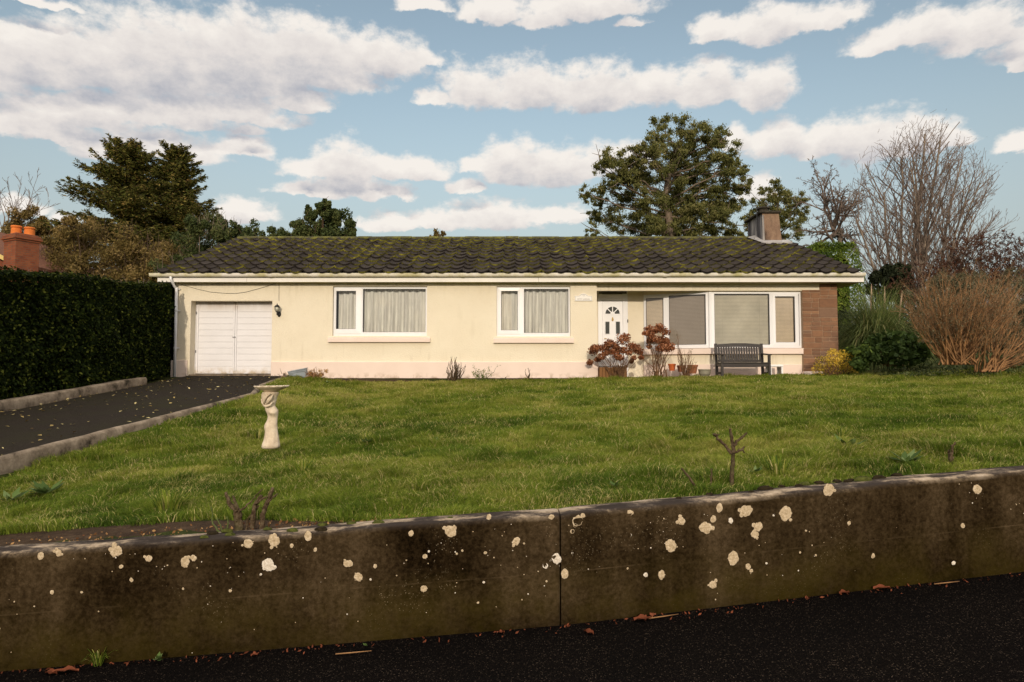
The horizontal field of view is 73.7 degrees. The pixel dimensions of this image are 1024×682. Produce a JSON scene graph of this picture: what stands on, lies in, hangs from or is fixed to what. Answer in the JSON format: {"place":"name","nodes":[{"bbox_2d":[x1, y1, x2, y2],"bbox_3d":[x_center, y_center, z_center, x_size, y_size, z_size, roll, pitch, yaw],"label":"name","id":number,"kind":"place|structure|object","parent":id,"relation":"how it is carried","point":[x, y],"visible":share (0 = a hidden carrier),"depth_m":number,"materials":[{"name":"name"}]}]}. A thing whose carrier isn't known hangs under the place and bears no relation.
{"place":"outdoors","nodes":[
{"label":"outdoors","id":0,"kind":"place"},
{"bbox_2d":[0,376,279,455],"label":"driveway","id":1,"kind":"structure","parent":0,"point":[18,434],"depth_m":11.69,"materials":[{"name":"black asphalt"}]},
{"bbox_2d":[0,375,272,448],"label":"leaf litter","id":2,"kind":"object","parent":1,"relation":"on","point":[108,404],"visible":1,"depth_m":12.52,"materials":[{"name":"brown plant"}]},
{"bbox_2d":[0,572,1023,681],"bbox_3d":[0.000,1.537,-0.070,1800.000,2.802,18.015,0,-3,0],"label":"road","id":3,"kind":"structure","parent":0,"point":[962,630],"depth_m":3.92,"materials":[{"name":"black asphalt"}]},
{"bbox_2d":[45,669,56,673],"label":"fallen leaf","id":4,"kind":"object","parent":3,"relation":"on","point":[50,671],"visible":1,"depth_m":3.99,"materials":[{"name":"brown plant"}]},
{"bbox_2d":[52,665,78,672],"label":"fallen leaf","id":5,"kind":"object","parent":3,"relation":"on","point":[68,667],"visible":1,"depth_m":4.01,"materials":[{"name":"brown plant"}]},
{"bbox_2d":[82,648,117,666],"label":"grass tuft","id":6,"kind":"object","parent":3,"relation":"on","point":[97,659],"visible":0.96,"depth_m":4.07,"materials":[{"name":"green plant"}]},
{"bbox_2d":[153,652,161,660],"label":"weed","id":7,"kind":"object","parent":3,"relation":"on","point":[159,655],"visible":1,"depth_m":4.07,"materials":[{"name":"green plant"}]},
{"bbox_2d":[335,650,371,654],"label":"twig","id":8,"kind":"object","parent":3,"relation":"on","point":[351,652],"visible":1,"depth_m":4.04,"materials":[{"name":"brown wood"}]},
{"bbox_2d":[1,573,1019,674],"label":"road debris","id":9,"kind":"object","parent":3,"relation":"on","point":[567,625],"visible":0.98,"depth_m":4.22,"materials":[{"name":"brown plant"}]},
{"bbox_2d":[584,628,593,633],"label":"fallen leaf","id":10,"kind":"object","parent":3,"relation":"on","point":[588,630],"visible":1,"depth_m":4.17,"materials":[{"name":"brown plant"}]},
{"bbox_2d":[634,614,650,619],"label":"fallen leaf","id":11,"kind":"object","parent":3,"relation":"on","point":[641,616],"visible":1,"depth_m":4.34,"materials":[{"name":"brown plant"}]},
{"bbox_2d":[649,614,677,618],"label":"twig","id":12,"kind":"object","parent":3,"relation":"on","point":[662,616],"visible":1,"depth_m":4.34,"materials":[{"name":"brown wood"}]},
{"bbox_2d":[839,589,849,593],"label":"fallen leaf","id":13,"kind":"object","parent":3,"relation":"on","point":[842,591],"visible":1,"depth_m":4.60,"materials":[{"name":"brown plant"}]},
{"bbox_2d":[873,584,890,588],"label":"fallen leaf","id":14,"kind":"object","parent":3,"relation":"on","point":[879,586],"visible":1,"depth_m":4.65,"materials":[{"name":"brown plant"}]},
{"bbox_2d":[0,356,1023,541],"bbox_3d":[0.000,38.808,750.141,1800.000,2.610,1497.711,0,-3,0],"label":"ground","id":15,"kind":"structure","parent":0,"point":[184,532],"depth_m":7.62,"materials":[{"name":"plant"}]},
{"bbox_2d":[0,487,27,501],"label":"weed","id":16,"kind":"object","parent":15,"relation":"on","point":[15,493],"visible":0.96,"depth_m":6.42,"materials":[{"name":"green plant"}]},
{"bbox_2d":[0,199,54,244],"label":"brown tree","id":17,"kind":"object","parent":15,"relation":"on","point":[26,214],"visible":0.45,"depth_m":35.52,"materials":[{"name":"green plant"}]},
{"bbox_2d":[0,168,59,231],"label":"bare tree","id":18,"kind":"object","parent":15,"relation":"on","point":[16,203],"visible":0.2,"depth_m":38.13,"materials":[{"name":"brown plant"}]},
{"bbox_2d":[22,478,63,493],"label":"weed","id":19,"kind":"object","parent":15,"relation":"on","point":[43,488],"visible":0.98,"depth_m":6.70,"materials":[{"name":"green plant"}]},
{"bbox_2d":[0,225,95,281],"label":"neighbour house","id":20,"kind":"structure","parent":15,"relation":"on","point":[19,249],"depth_m":25.05,"materials":[{"name":"red brick"}]},
{"bbox_2d":[0,377,146,412],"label":"wall","id":21,"kind":"structure","parent":15,"relation":"on","point":[16,403],"depth_m":12.91,"materials":[{"name":"concrete"}]},
{"bbox_2d":[0,265,175,399],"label":"hedge","id":22,"kind":"object","parent":15,"relation":"on","point":[65,330],"visible":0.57,"depth_m":13.77,"materials":[{"name":"green plant"}]},
{"bbox_2d":[39,214,195,283],"bbox_3d":[-17.872,-2.028,28.755,8.274,7.195,3.980,0,-3,8],"label":"thicket","id":23,"kind":"object","parent":15,"relation":"on","point":[78,257],"visible":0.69,"depth_m":28.05,"materials":[{"name":"brown plant"}]},
{"bbox_2d":[38,133,201,289],"bbox_3d":[-19.674,-4.105,34.528,8.108,12.372,8.130,0,-3,0],"label":"spruce tree","id":24,"kind":"object","parent":15,"relation":"on","point":[123,176],"visible":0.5,"depth_m":33.56,"materials":[{"name":"green plant"}]},
{"bbox_2d":[0,375,288,474],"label":"concrete kerb","id":25,"kind":"structure","parent":15,"relation":"on","point":[10,462],"depth_m":8.81,"materials":[{"name":"grey concrete"}]},
{"bbox_2d":[115,139,222,266],"bbox_3d":[-17.761,-4.085,35.934,6.495,12.633,6.910,0,-3,0],"label":"spruce tree","id":26,"kind":"object","parent":15,"relation":"on","point":[175,160],"visible":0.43,"depth_m":35.34,"materials":[{"name":"green plant"}]},
{"bbox_2d":[141,486,201,511],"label":"grass tuft","id":27,"kind":"object","parent":15,"relation":"on","point":[170,502],"visible":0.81,"depth_m":5.49,"materials":[{"name":"green plant"}]},
{"bbox_2d":[0,520,359,545],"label":"soil bed","id":28,"kind":"object","parent":15,"relation":"on","point":[74,534],"visible":0.2,"depth_m":4.96,"materials":[{"name":"brown soil"}]},
{"bbox_2d":[211,507,228,531],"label":"pruned rose","id":29,"kind":"object","parent":28,"relation":"on","point":[213,524],"visible":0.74,"depth_m":4.67,"materials":[{"name":"green plant"}]},
{"bbox_2d":[10,512,478,544],"bbox_3d":[-2.160,1.326,4.718,4.721,0.340,0.562,0,-3,-4],"label":"bed debris","id":30,"kind":"object","parent":28,"relation":"on","point":[269,523],"visible":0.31,"depth_m":4.81,"materials":[{"name":"brown plant"}]},
{"bbox_2d":[224,487,277,530],"bbox_3d":[-1.821,1.186,4.722,0.376,0.344,0.115,0,-3,0],"label":"pruned rose","id":31,"kind":"object","parent":28,"relation":"on","point":[237,517],"visible":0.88,"depth_m":4.70,"materials":[{"name":"brown plant"}]},
{"bbox_2d":[147,210,233,278],"bbox_3d":[-13.185,-2.071,27.950,3.293,7.185,3.082,1,-3,-24],"label":"thicket","id":32,"kind":"object","parent":15,"relation":"on","point":[217,227],"visible":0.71,"depth_m":27.97,"materials":[{"name":"green plant"}]},
{"bbox_2d":[208,218,290,246],"bbox_3d":[-10.768,-1.786,27.157,3.614,6.525,2.607,0,-3,0],"label":"bay tree","id":33,"kind":"object","parent":15,"relation":"on","point":[235,230],"visible":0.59,"depth_m":26.61,"materials":[{"name":"green plant"}]},
{"bbox_2d":[247,427,264,439],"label":"grass tuft","id":34,"kind":"object","parent":15,"relation":"on","point":[258,435],"visible":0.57,"depth_m":9.64,"materials":[{"name":"green plant"}]},
{"bbox_2d":[254,385,288,448],"bbox_3d":[-2.987,0.943,8.463,0.428,0.792,0.417,0,-3,0],"label":"birdbath","id":35,"kind":"object","parent":15,"relation":"on","point":[269,395],"visible":1,"depth_m":8.39,"materials":[{"name":"stone"}]},
{"bbox_2d":[286,459,318,474],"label":"grass tuft","id":36,"kind":"object","parent":15,"relation":"on","point":[297,469],"visible":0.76,"depth_m":6.93,"materials":[{"name":"green plant"}]},
{"bbox_2d":[305,367,328,379],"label":"dry shrub","id":37,"kind":"object","parent":15,"relation":"on","point":[312,374],"visible":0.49,"depth_m":17.03,"materials":[{"name":"brown plant"}]},
{"bbox_2d":[280,196,356,236],"bbox_3d":[-7.671,-2.117,27.038,3.330,7.176,2.486,0,-3,0],"label":"bay tree","id":38,"kind":"object","parent":15,"relation":"on","point":[330,223],"visible":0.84,"depth_m":26.78,"materials":[{"name":"green plant"}]},
{"bbox_2d":[352,431,374,440],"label":"grass tuft","id":39,"kind":"object","parent":15,"relation":"on","point":[362,434],"visible":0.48,"depth_m":9.05,"materials":[{"name":"green plant"}]},
{"bbox_2d":[429,228,445,235],"bbox_3d":[-2.916,-1.593,26.927,0.696,6.119,1.524,0,-3,0],"label":"sapling","id":40,"kind":"object","parent":15,"relation":"on","point":[435,231],"visible":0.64,"depth_m":26.86,"materials":[{"name":"green plant"}]},
{"bbox_2d":[301,377,579,382],"bbox_3d":[2.000,0.948,17.520,15.000,0.284,0.888,0,-3,0],"label":"flower bed","id":41,"kind":"object","parent":15,"relation":"on","point":[375,379],"visible":0.27,"depth_m":17.75,"materials":[{"name":"soil"}]},
{"bbox_2d":[287,367,307,376],"bbox_3d":[-5.489,0.806,17.472,0.450,0.262,0.284,0,-3,-6],"label":"plastic trough","id":42,"kind":"object","parent":41,"relation":"on","point":[301,372],"visible":0.92,"depth_m":17.36,"materials":[{"name":"grey plastic"}]},
{"bbox_2d":[446,357,465,381],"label":"pruned rose","id":43,"kind":"object","parent":15,"relation":"on","point":[455,376],"visible":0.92,"depth_m":17.13,"materials":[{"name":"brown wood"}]},
{"bbox_2d":[471,365,500,379],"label":"leafy rose","id":44,"kind":"object","parent":15,"relation":"on","point":[483,376],"visible":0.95,"depth_m":17.21,"materials":[{"name":"green plant"}]},
{"bbox_2d":[149,201,865,377],"bbox_3d":[-0.116,-1.525,22.917,18.638,6.006,10.479,0,-3,0],"label":"bungalow","id":45,"kind":"object","parent":15,"relation":"on","point":[391,306],"visible":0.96,"depth_m":18.22,"materials":[{"name":"beige paint"}]},
{"bbox_2d":[188,302,271,375],"bbox_3d":[-7.371,0.025,18.252,2.291,2.198,0.540,0,-3,0],"label":"garage door","id":46,"kind":"structure","parent":45,"relation":"in","point":[232,338],"depth_m":18.31,"materials":[{"name":"paint"}]},
{"bbox_2d":[274,304,280,316],"bbox_3d":[-6.162,-0.820,17.945,0.160,0.354,0.240,0,-3,0],"label":"wall lantern","id":47,"kind":"object","parent":45,"relation":"attached to","point":[277,309],"depth_m":17.89,"materials":[{"name":"black metal"}]},
{"bbox_2d":[328,287,429,341],"bbox_3d":[-3.500,-0.703,18.177,2.692,1.482,0.417,0,-3,0],"label":"window","id":48,"kind":"structure","parent":45,"relation":"in","point":[363,311],"depth_m":18.31,"materials":[{"name":"white plastic"}]},
{"bbox_2d":[494,287,573,342],"bbox_3d":[0.572,-0.692,18.178,2.113,1.502,0.419,0,-3,0],"label":"window","id":49,"kind":"structure","parent":45,"relation":"in","point":[521,311],"depth_m":18.30,"materials":[{"name":"white plastic"}]},
{"bbox_2d":[575,293,591,300],"bbox_3d":[1.892,-1.158,18.069,0.461,0.200,0.024,0,-3,0],"label":"house sign","id":50,"kind":"object","parent":45,"relation":"attached to","point":[583,297],"visible":1,"depth_m":18.06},
{"bbox_2d":[598,291,627,376],"bbox_3d":[2.802,-0.200,18.819,1.031,2.543,0.330,0,-3,0],"label":"front door","id":51,"kind":"structure","parent":45,"relation":"in","point":[612,305],"depth_m":18.94,"materials":[{"name":"white plastic"}]},
{"bbox_2d":[642,292,803,354],"bbox_3d":[5.653,-0.468,18.560,4.189,1.658,0.825,0,-3,0],"label":"bay window","id":52,"kind":"structure","parent":45,"relation":"in","point":[775,307],"depth_m":18.35,"materials":[{"name":"white plastic"}]},
{"bbox_2d":[0,465,1023,671],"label":"roadside wall","id":53,"kind":"structure","parent":15,"relation":"on","point":[225,590],"depth_m":4.33,"materials":[{"name":"concrete"}]},
{"bbox_2d":[586,332,643,376],"bbox_3d":[2.661,0.397,17.446,1.500,1.268,0.830,0,-3,0],"label":"hydrangea","id":54,"kind":"object","parent":15,"relation":"on","point":[612,347],"visible":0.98,"depth_m":17.37,"materials":[{"name":"brown plant"}]},
{"bbox_2d":[637,323,676,376],"bbox_3d":[3.663,0.256,17.505,1.040,1.502,0.740,1,-3,-16],"label":"hydrangea","id":55,"kind":"object","parent":15,"relation":"on","point":[665,344],"visible":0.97,"depth_m":17.44,"materials":[{"name":"brown plant"}]},
{"bbox_2d":[576,111,754,236],"bbox_3d":[8.769,-5.575,38.460,10.634,15.630,6.753,0,-3,0],"label":"gum tree","id":56,"kind":"object","parent":15,"relation":"on","point":[669,218],"visible":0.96,"depth_m":37.88,"materials":[{"name":"green plant"}]},
{"bbox_2d":[677,335,696,375],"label":"cut stems","id":57,"kind":"object","parent":15,"relation":"on","point":[685,371],"visible":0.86,"depth_m":17.37,"materials":[{"name":"brown plant"}]},
{"bbox_2d":[681,468,712,487],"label":"pruned rose","id":58,"kind":"object","parent":15,"relation":"on","point":[689,477],"visible":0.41,"depth_m":5.09,"materials":[{"name":"plant"}]},
{"bbox_2d":[713,428,746,485],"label":"pruned rose","id":59,"kind":"object","parent":15,"relation":"on","point":[733,451],"visible":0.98,"depth_m":5.22,"materials":[{"name":"brown plant"}]},
{"bbox_2d":[714,343,771,376],"bbox_3d":[5.896,0.518,17.464,1.275,0.952,0.645,0,-3,0],"label":"garden bench","id":60,"kind":"object","parent":15,"relation":"on","point":[722,362],"visible":0.98,"depth_m":17.67,"materials":[{"name":"grey wood"}]},
{"bbox_2d":[749,465,762,471],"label":"weed","id":61,"kind":"object","parent":15,"relation":"on","point":[756,469],"visible":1,"depth_m":5.53,"materials":[{"name":"green plant"}]},
{"bbox_2d":[754,454,794,476],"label":"grass tuft","id":62,"kind":"object","parent":15,"relation":"on","point":[777,465],"visible":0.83,"depth_m":5.57,"materials":[{"name":"green plant"}]},
{"bbox_2d":[739,177,811,242],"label":"gum tree","id":63,"kind":"object","parent":15,"relation":"on","point":[787,200],"visible":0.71,"depth_m":42.87,"materials":[{"name":"green plant"}]},
{"bbox_2d":[791,409,814,417],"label":"grass tuft","id":64,"kind":"object","parent":15,"relation":"on","point":[803,412],"visible":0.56,"depth_m":8.88,"materials":[{"name":"green plant"}]},
{"bbox_2d":[794,155,873,310],"bbox_3d":[17.384,-3.621,36.385,4.659,12.474,4.265,0,-3,0],"label":"bare tree","id":65,"kind":"object","parent":15,"relation":"on","point":[838,213],"visible":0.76,"depth_m":36.21,"materials":[{"name":"grey plant"}]},
{"bbox_2d":[811,348,858,375],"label":"variegated shrub","id":66,"kind":"object","parent":15,"relation":"on","point":[837,370],"visible":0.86,"depth_m":16.99,"materials":[{"name":"yellow plant"}]},
{"bbox_2d":[805,240,865,324],"bbox_3d":[12.220,-1.080,26.639,2.431,5.452,2.549,0,-3,0],"label":"laurel hedge","id":67,"kind":"object","parent":15,"relation":"on","point":[826,247],"visible":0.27,"depth_m":25.84,"materials":[{"name":"green plant"}]},
{"bbox_2d":[821,425,854,437],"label":"grass tuft","id":68,"kind":"object","parent":15,"relation":"on","point":[843,432],"visible":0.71,"depth_m":7.06,"materials":[{"name":"green plant"}]},
{"bbox_2d":[832,434,867,445],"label":"weed","id":69,"kind":"object","parent":15,"relation":"on","point":[852,440],"visible":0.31,"depth_m":6.33,"materials":[{"name":"green plant"}]},
{"bbox_2d":[843,328,931,374],"bbox_3d":[9.127,0.236,16.539,2.077,1.152,1.320,0,-3,0],"label":"leafy shrub","id":70,"kind":"object","parent":15,"relation":"on","point":[910,352],"visible":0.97,"depth_m":16.34,"materials":[{"name":"green plant"}]},
{"bbox_2d":[863,262,915,309],"bbox_3d":[14.985,-0.855,26.942,1.826,4.645,2.140,-1,-3,19],"label":"ivy bush","id":71,"kind":"object","parent":15,"relation":"on","point":[887,272],"visible":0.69,"depth_m":26.69,"materials":[{"name":"green plant"}]},
{"bbox_2d":[838,277,948,372],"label":"pampas grass","id":72,"kind":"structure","parent":15,"relation":"on","point":[873,320],"depth_m":18.58,"materials":[{"name":"green plant"}]},
{"bbox_2d":[887,448,923,461],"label":"weed","id":73,"kind":"object","parent":15,"relation":"on","point":[911,455],"visible":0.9,"depth_m":5.59,"materials":[{"name":"green plant"}]},
{"bbox_2d":[837,110,1018,324],"bbox_3d":[18.368,-4.574,30.454,6.356,13.400,8.593,-3,-4,43],"label":"bare tree","id":74,"kind":"object","parent":15,"relation":"on","point":[919,198],"visible":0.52,"depth_m":29.67,"materials":[{"name":"grey plant"}]},
{"bbox_2d":[838,307,1023,367],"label":"boundary hedge","id":75,"kind":"object","parent":15,"relation":"on","point":[847,314],"visible":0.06,"depth_m":22.73,"materials":[{"name":"green plant"}]},
{"bbox_2d":[841,350,1023,376],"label":"ground cover","id":76,"kind":"object","parent":15,"relation":"on","point":[912,369],"visible":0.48,"depth_m":15.95,"materials":[{"name":"green plant"}]},
{"bbox_2d":[948,442,955,463],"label":"pruned rose","id":77,"kind":"object","parent":15,"relation":"on","point":[950,456],"visible":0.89,"depth_m":5.54,"materials":[{"name":"brown plant"}]},
{"bbox_2d":[886,228,1023,322],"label":"copper hedge","id":78,"kind":"object","parent":15,"relation":"on","point":[955,266],"visible":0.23,"depth_m":24.63,"materials":[{"name":"brown plant"}]},
{"bbox_2d":[892,254,1023,364],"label":"orange stemmed shrub","id":79,"kind":"object","parent":15,"relation":"on","point":[962,353],"visible":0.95,"depth_m":14.38,"materials":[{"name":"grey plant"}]},
{"bbox_2d":[903,259,1023,355],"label":"grey bush","id":80,"kind":"object","parent":15,"relation":"on","point":[1019,285],"visible":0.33,"depth_m":21.00,"materials":[{"name":"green plant"}]},
{"bbox_2d":[965,307,1023,372],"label":"orange stemmed shrub","id":81,"kind":"object","parent":15,"relation":"on","point":[994,364],"visible":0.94,"depth_m":14.22,"materials":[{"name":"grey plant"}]},
{"bbox_2d":[0,0,1023,322],"label":"sky","id":82,"kind":"structure","parent":0,"point":[459,118],"materials":[{"name":"blue"}]},
{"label":"paving","id":83,"kind":"structure","parent":0,"visible":0},
{"bbox_2d":[598,366,626,377],"bbox_3d":[2.608,0.823,17.741,0.737,0.332,0.370,0,-3,0],"label":"wooden planter","id":84,"kind":"object","parent":83,"relation":"on","point":[602,372],"visible":0.49,"depth_m":17.57,"materials":[{"name":"brown wood"}]},
{"bbox_2d":[668,364,675,370],"bbox_3d":[4.205,0.690,17.938,0.202,0.182,0.202,0,-3,0],"label":"flower pot","id":85,"kind":"object","parent":83,"relation":"on","point":[671,367],"visible":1,"depth_m":17.87,"materials":[{"name":"ceramic"}]},
{"bbox_2d":[688,365,697,373],"bbox_3d":[4.717,0.736,17.836,0.281,0.227,0.281,0,-3,0],"label":"flower pot","id":86,"kind":"object","parent":83,"relation":"on","point":[694,370],"visible":0.55,"depth_m":17.73,"materials":[{"name":"ceramic"}]},
{"bbox_2d":[698,369,710,375],"bbox_3d":[4.989,0.819,17.681,0.328,0.179,0.328,0,-3,0],"label":"plant bowl","id":87,"kind":"object","parent":83,"relation":"on","point":[704,372],"visible":0.93,"depth_m":17.56,"materials":[{"name":"beige stone"}]},
{"bbox_2d":[765,365,782,374],"bbox_3d":[6.800,0.808,17.697,0.360,0.377,0.330,0,-3,0],"label":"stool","id":88,"kind":"object","parent":83,"relation":"on","point":[780,369],"visible":0.45,"depth_m":17.55,"materials":[{"name":"white plastic"}]}
]}

